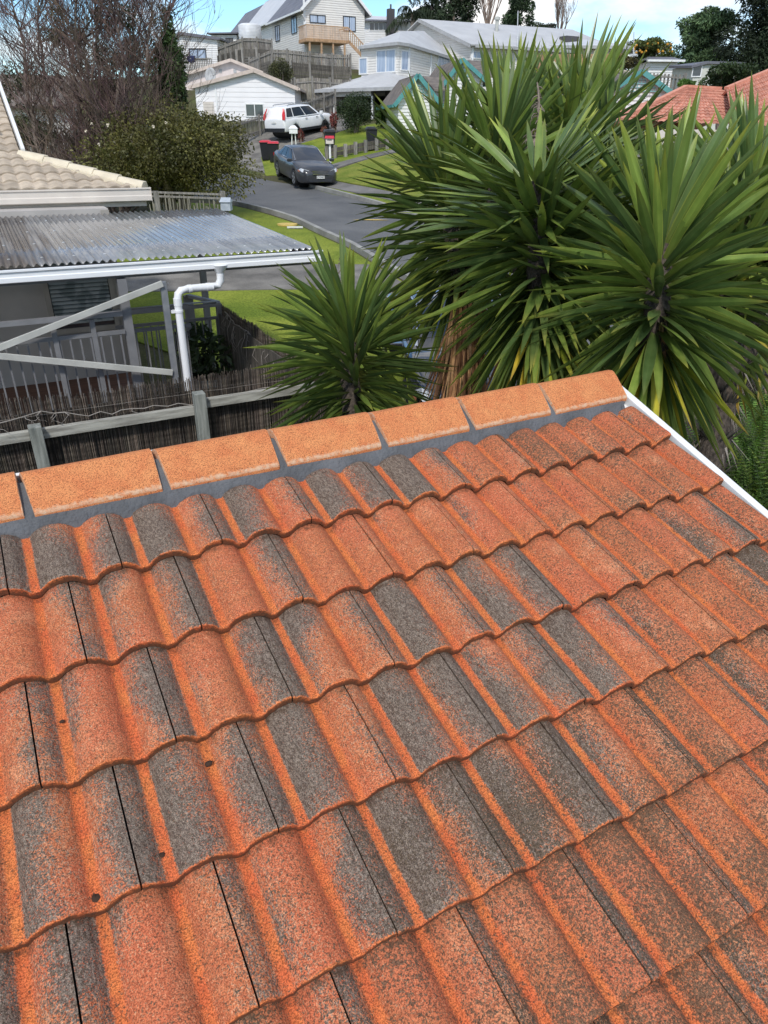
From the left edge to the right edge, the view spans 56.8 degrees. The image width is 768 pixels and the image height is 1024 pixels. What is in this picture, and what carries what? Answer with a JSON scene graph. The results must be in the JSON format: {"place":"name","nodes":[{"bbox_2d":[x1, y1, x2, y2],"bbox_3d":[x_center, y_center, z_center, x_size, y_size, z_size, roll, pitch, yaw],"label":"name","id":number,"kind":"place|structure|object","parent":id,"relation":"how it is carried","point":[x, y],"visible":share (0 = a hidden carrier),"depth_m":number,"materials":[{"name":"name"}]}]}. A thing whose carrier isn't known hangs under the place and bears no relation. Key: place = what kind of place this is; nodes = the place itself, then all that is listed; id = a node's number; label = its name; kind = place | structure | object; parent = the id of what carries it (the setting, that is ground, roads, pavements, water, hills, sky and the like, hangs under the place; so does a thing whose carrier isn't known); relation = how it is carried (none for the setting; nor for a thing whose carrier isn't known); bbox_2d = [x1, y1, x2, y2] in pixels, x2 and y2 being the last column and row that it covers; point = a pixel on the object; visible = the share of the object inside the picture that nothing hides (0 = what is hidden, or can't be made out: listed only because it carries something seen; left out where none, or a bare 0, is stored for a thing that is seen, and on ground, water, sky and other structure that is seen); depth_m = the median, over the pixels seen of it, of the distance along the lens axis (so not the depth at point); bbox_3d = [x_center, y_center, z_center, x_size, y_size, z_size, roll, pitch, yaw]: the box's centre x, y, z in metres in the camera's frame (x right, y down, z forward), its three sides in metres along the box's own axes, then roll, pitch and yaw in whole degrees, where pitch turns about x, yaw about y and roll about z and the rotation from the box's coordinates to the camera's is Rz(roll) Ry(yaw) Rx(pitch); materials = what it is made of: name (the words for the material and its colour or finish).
{"place":"outdoors","nodes":[
{"label":"outdoors","id":0,"kind":"place"},
{"bbox_2d":[117,202,401,410],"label":"lawn","id":1,"kind":"structure","parent":0,"point":[241,303],"depth_m":15.57,"materials":[{"name":"green plant"}]},
{"bbox_2d":[149,191,224,211],"bbox_3d":[-5.498,-8.262,19.901,2.449,1.366,0.522,6,28,10],"label":"stick fence","id":2,"kind":"object","parent":1,"relation":"on","point":[157,205],"visible":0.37,"depth_m":19.64,"materials":[{"name":"wood"}]},
{"bbox_2d":[219,197,232,254],"bbox_3d":[-3.999,-7.250,18.270,0.280,1.553,0.340,1,28,0],"label":"letterbox","id":3,"kind":"object","parent":1,"relation":"on","point":[226,204],"visible":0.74,"depth_m":17.88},
{"bbox_2d":[126,264,400,294],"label":"footpath","id":4,"kind":"structure","parent":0,"point":[265,278],"depth_m":16.98,"materials":[{"name":"concrete"}]},
{"bbox_2d":[234,111,353,172],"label":"driveway","id":5,"kind":"structure","parent":0,"point":[308,136],"depth_m":43.42,"materials":[{"name":"concrete"}]},
{"bbox_2d":[263,102,330,137],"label":"parked suv","id":6,"kind":"object","parent":5,"relation":"on","point":[280,121],"visible":0.84,"depth_m":42.83,"materials":[{"name":"white paint"}]},
{"bbox_2d":[261,123,412,175],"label":"lawn","id":7,"kind":"structure","parent":0,"point":[344,137],"depth_m":40.79,"materials":[{"name":"green plant"}]},
{"bbox_2d":[259,140,270,159],"bbox_3d":[-6.549,-20.059,39.388,0.599,1.038,0.731,1,28,2],"label":"wheelie bin","id":8,"kind":"object","parent":7,"relation":"on","point":[264,149],"visible":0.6,"depth_m":39.11,"materials":[{"name":"black plastic"}]},
{"bbox_2d":[268,141,278,161],"bbox_3d":[-5.921,-19.366,38.183,0.599,1.038,0.731,-1,28,-3],"label":"wheelie bin","id":9,"kind":"object","parent":7,"relation":"on","point":[273,146],"visible":0.84,"depth_m":37.86,"materials":[{"name":"black plastic"}]},
{"bbox_2d":[323,129,335,151],"bbox_3d":[-2.917,-19.890,38.064,0.599,1.112,0.731,-6,29,-12],"label":"mailbox","id":10,"kind":"object","parent":7,"relation":"on","point":[329,132],"visible":0.62,"depth_m":37.69,"materials":[{"name":"black plastic"}]},
{"bbox_2d":[335,91,374,132],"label":"round bush","id":11,"kind":"object","parent":7,"relation":"on","point":[358,112],"visible":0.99,"depth_m":42.70,"materials":[{"name":"green plant"}]},
{"bbox_2d":[365,127,376,149],"bbox_3d":[-0.651,-19.334,36.766,0.599,1.112,0.731,-3,28,-7],"label":"wheelie bin","id":12,"kind":"object","parent":7,"relation":"on","point":[373,131],"visible":0.71,"depth_m":36.41,"materials":[{"name":"black plastic"}]},
{"bbox_2d":[373,102,386,127],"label":"garden hedge","id":13,"kind":"object","parent":7,"relation":"on","point":[379,114],"visible":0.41,"depth_m":43.96,"materials":[{"name":"green plant"}]},
{"bbox_2d":[333,146,410,167],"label":"path","id":14,"kind":"structure","parent":0,"point":[351,161],"depth_m":35.30,"materials":[{"name":"concrete"}]},
{"bbox_2d":[318,181,436,205],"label":"footpath","id":15,"kind":"structure","parent":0,"point":[352,188],"depth_m":30.21,"materials":[{"name":"concrete"}]},
{"bbox_2d":[0,0,758,78],"label":"sky","id":16,"kind":"structure","parent":0,"point":[654,18],"materials":[{"name":"white"}]},
{"bbox_2d":[0,370,767,1023],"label":"tiled roof building","id":17,"kind":"structure","parent":0,"point":[460,702],"depth_m":1.84,"materials":[{"name":"tile"}]},
{"bbox_2d":[194,172,612,344],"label":"road","id":18,"kind":"structure","parent":0,"point":[333,213],"depth_m":26.61,"materials":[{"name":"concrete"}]},
{"bbox_2d":[273,144,337,186],"bbox_3d":[-3.664,-16.004,32.673,2.180,1.500,4.785,-11,35,-20],"label":"parked sedan","id":19,"kind":"object","parent":18,"relation":"on","point":[300,165],"visible":1,"depth_m":31.67,"materials":[{"name":"grey paint"}]},
{"bbox_2d":[336,146,471,196],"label":"lawn","id":20,"kind":"structure","parent":0,"point":[346,173],"depth_m":32.62,"materials":[{"name":"green plant"}]},
{"bbox_2d":[78,69,765,427],"bbox_3d":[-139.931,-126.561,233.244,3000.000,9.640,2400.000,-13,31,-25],"label":"ground","id":21,"kind":"structure","parent":0,"point":[142,349],"depth_m":28.02,"materials":[{"name":"plant"}]},
{"bbox_2d":[11,113,60,154],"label":"understorey shrub","id":22,"kind":"object","parent":21,"relation":"on","point":[26,137],"visible":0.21,"depth_m":26.45,"materials":[{"name":"brown plant"}]},
{"bbox_2d":[0,74,80,151],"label":"pale house","id":23,"kind":"structure","parent":21,"relation":"on","point":[19,107],"depth_m":40.38,"materials":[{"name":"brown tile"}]},
{"bbox_2d":[0,82,152,416],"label":"neighbour house","id":24,"kind":"structure","parent":21,"relation":"on","point":[32,184],"depth_m":10.65,"materials":[{"name":"beige tile"}]},
{"bbox_2d":[38,260,119,334],"bbox_3d":[-4.550,-3.343,10.598,0.984,1.290,0.060,-13,31,-25],"label":"window","id":25,"kind":"structure","parent":24,"relation":"in","point":[73,297],"depth_m":10.67,"materials":[{"name":"glass"}]},
{"bbox_2d":[131,304,193,396],"bbox_3d":[-2.618,-1.710,8.551,0.698,1.492,0.065,-13,31,-25],"label":"balustrade","id":26,"kind":"object","parent":24,"relation":"on","point":[147,310],"visible":0.48,"depth_m":8.32,"materials":[{"name":"grey paint"}]},
{"bbox_2d":[0,0,226,212],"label":"bare tree","id":27,"kind":"object","parent":21,"relation":"on","point":[129,54],"visible":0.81,"depth_m":23.08,"materials":[{"name":"brown plant"}]},
{"bbox_2d":[66,92,265,210],"bbox_3d":[-7.127,-11.471,23.121,5.951,3.866,5.864,-13,31,-25],"label":"camellia hedge","id":28,"kind":"object","parent":21,"relation":"on","point":[189,165],"visible":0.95,"depth_m":22.18,"materials":[{"name":"green plant"}]},
{"bbox_2d":[112,294,222,393],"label":"side gate","id":29,"kind":"structure","parent":21,"relation":"on","point":[190,311],"depth_m":10.06,"materials":[{"name":"grey paint"}]},
{"bbox_2d":[0,367,339,473],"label":"reed fence","id":30,"kind":"object","parent":21,"relation":"on","point":[227,409],"visible":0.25,"depth_m":5.64,"materials":[{"name":"wicker"}]},
{"bbox_2d":[0,384,281,437],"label":"dry vine","id":31,"kind":"object","parent":30,"relation":"attached to","point":[38,412],"visible":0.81,"depth_m":5.36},
{"bbox_2d":[150,18,190,206],"bbox_3d":[-7.385,-13.877,25.103,1.394,5.964,1.441,-13,31,-25],"label":"dark bush","id":32,"kind":"object","parent":21,"relation":"on","point":[179,55],"visible":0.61,"depth_m":24.20,"materials":[{"name":"green plant"}]},
{"bbox_2d":[173,318,216,379],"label":"potted plant","id":33,"kind":"object","parent":21,"relation":"on","point":[193,333],"visible":0.25,"depth_m":10.29,"materials":[{"name":"green plant"}]},
{"bbox_2d":[175,32,229,71],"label":"white house","id":34,"kind":"structure","parent":21,"relation":"on","point":[211,52],"depth_m":65.33,"materials":[{"name":"grey wood"}]},
{"bbox_2d":[188,48,206,59],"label":"window","id":35,"kind":"structure","parent":34,"relation":"in","point":[201,51],"depth_m":65.60,"materials":[{"name":"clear glass"}]},
{"bbox_2d":[176,330,234,388],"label":"potted plant","id":36,"kind":"object","parent":21,"relation":"on","point":[211,345],"visible":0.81,"depth_m":9.77,"materials":[{"name":"green plant"}]},
{"bbox_2d":[208,32,238,41],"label":"lean to","id":37,"kind":"object","parent":21,"relation":"on","point":[230,36],"visible":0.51,"depth_m":87.48,"materials":[{"name":"grey metal"}]},
{"bbox_2d":[185,59,262,89],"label":"white house","id":38,"kind":"structure","parent":21,"relation":"on","point":[226,67],"depth_m":57.12,"materials":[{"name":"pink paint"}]},
{"bbox_2d":[217,47,269,64],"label":"retaining wall","id":39,"kind":"structure","parent":21,"relation":"on","point":[238,55],"depth_m":62.16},
{"bbox_2d":[218,36,272,62],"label":"timber fence","id":40,"kind":"object","parent":39,"relation":"on","point":[253,43],"visible":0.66,"depth_m":61.90,"materials":[{"name":"wood"}]},
{"bbox_2d":[231,4,263,62],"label":"hillside house","id":41,"kind":"structure","parent":21,"relation":"on","point":[247,17],"depth_m":89.93,"materials":[{"name":"grey metal"}]},
{"bbox_2d":[188,69,309,120],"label":"white garage","id":42,"kind":"structure","parent":21,"relation":"on","point":[250,93],"depth_m":49.83,"materials":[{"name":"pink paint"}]},
{"bbox_2d":[245,103,263,116],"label":"window","id":43,"kind":"structure","parent":42,"relation":"in","point":[251,109],"depth_m":50.23,"materials":[{"name":"glass"}]},
{"bbox_2d":[238,23,261,38],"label":"water tank","id":44,"kind":"object","parent":21,"relation":"on","point":[249,30],"visible":0.54,"depth_m":71.14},
{"bbox_2d":[219,304,301,384],"bbox_3d":[-1.309,-1.407,8.696,0.076,1.504,4.451,-13,31,-25],"label":"reed fence","id":45,"kind":"object","parent":21,"relation":"on","point":[257,337],"visible":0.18,"depth_m":9.35,"materials":[{"name":"wicker"}]},
{"bbox_2d":[222,311,273,378],"bbox_3d":[-1.374,-1.626,8.606,0.263,0.854,3.741,-13,31,-25],"label":"dry vine","id":46,"kind":"object","parent":45,"relation":"attached to","point":[227,315],"visible":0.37,"depth_m":9.50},
{"bbox_2d":[249,0,285,39],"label":"hillside house","id":47,"kind":"structure","parent":21,"relation":"on","point":[266,12],"depth_m":78.72,"materials":[{"name":"white paint"}]},
{"bbox_2d":[266,57,293,82],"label":"bank bush","id":48,"kind":"object","parent":21,"relation":"on","point":[278,71],"visible":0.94,"depth_m":53.55,"materials":[{"name":"green plant"}]},
{"bbox_2d":[226,89,336,146],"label":"timber fence","id":49,"kind":"object","parent":21,"relation":"on","point":[259,121],"visible":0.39,"depth_m":45.17,"materials":[{"name":"wood"}]},
{"bbox_2d":[248,48,351,79],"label":"timber fence","id":50,"kind":"object","parent":21,"relation":"on","point":[312,58],"visible":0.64,"depth_m":55.25,"materials":[{"name":"wood"}]},
{"bbox_2d":[257,58,350,92],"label":"retaining wall","id":51,"kind":"structure","parent":21,"relation":"on","point":[334,72],"depth_m":55.07,"materials":[{"name":"wood"}]},
{"bbox_2d":[213,199,408,279],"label":"kerb","id":52,"kind":"structure","parent":21,"relation":"on","point":[320,231],"depth_m":22.56,"materials":[{"name":"concrete"}]},
{"bbox_2d":[265,0,371,69],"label":"hillside house","id":53,"kind":"structure","parent":21,"relation":"on","point":[336,27],"depth_m":63.73,"materials":[{"name":"white wood"}]},
{"bbox_2d":[309,14,325,23],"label":"window","id":54,"kind":"structure","parent":53,"relation":"in","point":[314,18],"depth_m":62.82,"materials":[{"name":"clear glass"}]},
{"bbox_2d":[343,16,355,31],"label":"window","id":55,"kind":"structure","parent":53,"relation":"in","point":[348,21],"depth_m":64.03,"materials":[{"name":"blue glass"}]},
{"bbox_2d":[293,76,350,112],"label":"timber fence","id":56,"kind":"object","parent":21,"relation":"on","point":[312,85],"visible":0.6,"depth_m":52.91,"materials":[{"name":"wood"}]},
{"bbox_2d":[244,231,456,428],"bbox_3d":[-0.265,-0.355,5.242,1.544,3.105,2.135,4,28,7],"label":"yucca","id":57,"kind":"object","parent":21,"relation":"on","point":[342,356],"visible":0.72,"depth_m":4.90,"materials":[{"name":"green plant"}]},
{"bbox_2d":[325,138,409,158],"bbox_3d":[-0.337,-18.707,36.527,5.388,1.240,0.845,0,28,-1],"label":"fence","id":58,"kind":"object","parent":21,"relation":"on","point":[354,148],"depth_m":36.43,"materials":[{"name":"wood"}]},
{"bbox_2d":[314,31,454,118],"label":"two storey house","id":59,"kind":"structure","parent":21,"relation":"on","point":[387,63],"depth_m":53.14,"materials":[{"name":"grey"}]},
{"bbox_2d":[359,57,367,74],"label":"window","id":60,"kind":"structure","parent":59,"relation":"in","point":[363,61],"depth_m":54.56,"materials":[{"name":"glass"}]},
{"bbox_2d":[376,48,395,72],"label":"window","id":61,"kind":"structure","parent":59,"relation":"in","point":[385,58],"depth_m":52.97,"materials":[{"name":"glass"}]},
{"bbox_2d":[401,50,408,70],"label":"window","id":62,"kind":"structure","parent":59,"relation":"in","point":[404,53],"depth_m":52.68,"materials":[{"name":"glass"}]},
{"bbox_2d":[365,4,410,43],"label":"grey roofed house","id":63,"kind":"structure","parent":21,"relation":"on","point":[376,27],"depth_m":83.36,"materials":[{"name":"grey metal"}]},
{"bbox_2d":[369,22,386,30],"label":"window","id":64,"kind":"structure","parent":63,"relation":"in","point":[373,26],"depth_m":83.39,"materials":[{"name":"glass"}]},
{"bbox_2d":[308,184,491,248],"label":"kerb","id":65,"kind":"structure","parent":21,"relation":"on","point":[353,196],"depth_m":28.75,"materials":[{"name":"concrete"}]},
{"bbox_2d":[385,5,433,35],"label":"palm tree","id":66,"kind":"object","parent":21,"relation":"on","point":[414,15],"visible":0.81,"depth_m":79.97,"materials":[{"name":"green plant"}]},
{"bbox_2d":[379,73,444,134],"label":"teal trimmed house","id":67,"kind":"structure","parent":21,"relation":"on","point":[394,101],"depth_m":40.44,"materials":[{"name":"brown wood"}]},
{"bbox_2d":[408,0,447,23],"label":"conifer tree","id":68,"kind":"object","parent":21,"relation":"on","point":[434,6],"visible":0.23,"depth_m":90.08,"materials":[{"name":"green plant"}]},
{"bbox_2d":[382,284,516,404],"bbox_3d":[1.047,-2.484,10.654,2.180,1.500,4.783,-2,30,-5],"label":"parked car","id":69,"kind":"object","parent":21,"relation":"on","point":[428,342],"visible":0.09,"depth_m":9.47,"materials":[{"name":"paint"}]},
{"bbox_2d":[435,0,474,21],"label":"conifer tree","id":70,"kind":"object","parent":21,"relation":"on","point":[452,8],"visible":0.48,"depth_m":88.12,"materials":[{"name":"green plant"}]},
{"bbox_2d":[430,57,492,128],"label":"teal trimmed house","id":71,"kind":"structure","parent":21,"relation":"on","point":[475,68],"depth_m":42.38,"materials":[{"name":"brown wood"}]},
{"bbox_2d":[465,0,480,22],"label":"conifer tree","id":72,"kind":"object","parent":21,"relation":"on","point":[472,12],"visible":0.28,"depth_m":92.56,"materials":[{"name":"green plant"}]},
{"bbox_2d":[500,0,535,25],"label":"conifer tree","id":73,"kind":"object","parent":21,"relation":"on","point":[518,7],"visible":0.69,"depth_m":78.05,"materials":[{"name":"green plant"}]},
{"bbox_2d":[407,16,629,89],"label":"long white house","id":74,"kind":"structure","parent":21,"relation":"on","point":[462,39],"depth_m":60.76,"materials":[{"name":"grey metal"}]},
{"bbox_2d":[549,36,634,53],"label":"white house","id":75,"kind":"structure","parent":21,"relation":"on","point":[568,40],"depth_m":61.27,"materials":[{"name":"beige paint"}]},
{"bbox_2d":[562,69,672,107],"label":"teal trimmed house","id":76,"kind":"structure","parent":21,"relation":"on","point":[645,77],"depth_m":33.58,"materials":[{"name":"brown grey wood"},{"name":"paint"},{"name":"cream weatherboard"}]},
{"bbox_2d":[615,53,638,70],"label":"bare scrub","id":77,"kind":"object","parent":21,"relation":"on","point":[630,61],"visible":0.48,"depth_m":42.51,"materials":[{"name":"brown plant"}]},
{"bbox_2d":[628,36,675,59],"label":"orange tree","id":78,"kind":"object","parent":21,"relation":"on","point":[655,46],"visible":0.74,"depth_m":58.76,"materials":[{"name":"green plant"}]},
{"bbox_2d":[630,57,684,86],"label":"dark roofed house","id":79,"kind":"structure","parent":21,"relation":"on","point":[655,65],"depth_m":56.26,"materials":[{"name":"grey metal"}]},
{"bbox_2d":[650,73,686,89],"bbox_3d":[15.594,-22.847,40.247,2.406,3.806,0.177,18,32,29],"label":"lattice fence","id":80,"kind":"object","parent":21,"relation":"on","point":[672,76],"visible":0.33,"depth_m":39.44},
{"bbox_2d":[613,69,767,156],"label":"terracotta house","id":81,"kind":"structure","parent":21,"relation":"on","point":[718,97],"depth_m":27.94,"materials":[{"name":"tile"}]},
{"bbox_2d":[668,61,744,129],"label":"house","id":82,"kind":"structure","parent":21,"relation":"on","point":[696,71],"depth_m":44.82,"materials":[{"name":"grey metal"}]},
{"bbox_2d":[673,5,740,64],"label":"spreading tree","id":83,"kind":"object","parent":21,"relation":"on","point":[697,30],"visible":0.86,"depth_m":63.66,"materials":[{"name":"green leaves"},{"name":"grey brown bark"}]},
{"bbox_2d":[698,60,760,129],"bbox_3d":[19.300,-23.642,40.467,3.313,3.461,3.335,-13,31,-25],"label":"tree","id":84,"kind":"object","parent":21,"relation":"on","point":[723,74],"visible":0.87,"depth_m":39.32,"materials":[{"name":"green plant"}]},
{"bbox_2d":[709,0,767,73],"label":"conifer tree","id":85,"kind":"object","parent":21,"relation":"on","point":[750,42],"visible":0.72,"depth_m":59.17,"materials":[{"name":"green plant"}]},
{"bbox_2d":[479,0,501,23],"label":"bare tree","id":86,"kind":"object","parent":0,"point":[487,19],"visible":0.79,"depth_m":86.58,"materials":[{"name":"brown plant"}]},
{"bbox_2d":[555,0,577,28],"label":"bare tree","id":87,"kind":"object","parent":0,"point":[560,5],"visible":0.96,"depth_m":78.51,"materials":[{"name":"brown plant"}]},
{"bbox_2d":[685,419,765,469],"bbox_3d":[3.505,0.354,7.037,6.100,0.035,5.400,-13,31,-25],"label":"soil bed","id":88,"kind":"object","parent":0,"point":[687,430],"depth_m":9.78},
{"bbox_2d":[345,59,518,402],"bbox_3d":[0.429,-1.440,6.075,2.559,4.251,1.916,-44,51,-53],"label":"yucca","id":89,"kind":"object","parent":88,"relation":"on","point":[404,139],"visible":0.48,"depth_m":5.59,"materials":[{"name":"green plant"}]},
{"bbox_2d":[392,33,664,396],"bbox_3d":[0.960,-1.248,5.558,1.810,4.406,3.601,-2,28,-5],"label":"yucca","id":90,"kind":"object","parent":88,"relation":"on","point":[510,217],"visible":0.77,"depth_m":4.46,"materials":[{"name":"green plant"}]},
{"bbox_2d":[429,13,703,275],"bbox_3d":[1.565,-2.075,6.855,2.330,4.662,2.628,-13,31,-25],"label":"yucca","id":91,"kind":"object","parent":88,"relation":"on","point":[594,73],"visible":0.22,"depth_m":5.96,"materials":[{"name":"green plant"}]},
{"bbox_2d":[546,113,731,343],"bbox_3d":[2.042,-1.163,5.961,2.382,3.897,1.794,-13,31,-25],"label":"yucca","id":92,"kind":"object","parent":88,"relation":"on","point":[610,184],"visible":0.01,"depth_m":5.19,"materials":[{"name":"green plant"}]},
{"bbox_2d":[643,71,767,473],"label":"yucca","id":93,"kind":"object","parent":88,"relation":"on","point":[730,397],"visible":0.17,"depth_m":4.83,"materials":[{"name":"green plant"}]},
{"bbox_2d":[685,410,767,468],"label":"fern","id":94,"kind":"object","parent":88,"relation":"on","point":[742,435],"visible":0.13,"depth_m":8.49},
{"bbox_2d":[689,437,767,493],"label":"fern","id":95,"kind":"object","parent":88,"relation":"on","point":[740,459],"visible":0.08,"depth_m":7.52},
{"bbox_2d":[726,424,767,485],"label":"fern","id":96,"kind":"object","parent":88,"relation":"on","point":[748,449],"visible":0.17,"depth_m":7.80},
{"bbox_2d":[727,426,767,504],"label":"fern","id":97,"kind":"object","parent":88,"relation":"on","point":[765,465],"visible":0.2,"depth_m":7.35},
{"bbox_2d":[727,449,767,503],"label":"fern","id":98,"kind":"object","parent":88,"relation":"on","point":[744,469],"visible":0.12,"depth_m":7.17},
{"bbox_2d":[736,399,767,451],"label":"fern","id":99,"kind":"object","parent":88,"relation":"on","point":[764,422],"visible":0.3,"depth_m":8.95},
{"bbox_2d":[736,392,767,428],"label":"fern","id":100,"kind":"object","parent":88,"relation":"on","point":[754,402],"visible":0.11,"depth_m":9.61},
{"bbox_2d":[742,460,766,507],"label":"fern","id":101,"kind":"object","parent":88,"relation":"on","point":[759,495],"visible":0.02,"depth_m":6.37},
{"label":"ground cover","id":102,"kind":"object","parent":88,"relation":"on","visible":0},
{"bbox_2d":[510,83,767,475],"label":"yucca","id":103,"kind":"object","parent":102,"relation":"on","point":[676,259],"visible":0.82,"depth_m":3.79,"materials":[{"name":"green plant"}]},
{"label":"patio","id":104,"kind":"structure","parent":0,"visible":0},
{"bbox_2d":[0,208,322,396],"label":"carport","id":105,"kind":"object","parent":104,"relation":"on","point":[65,239],"visible":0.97,"depth_m":7.82,"materials":[{"name":"grey metal"}]},
{"bbox_2d":[0,310,131,416],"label":"balustrade","id":106,"kind":"object","parent":105,"relation":"attached to","point":[56,339],"visible":0.33,"depth_m":7.34,"materials":[{"name":"grey paint"}]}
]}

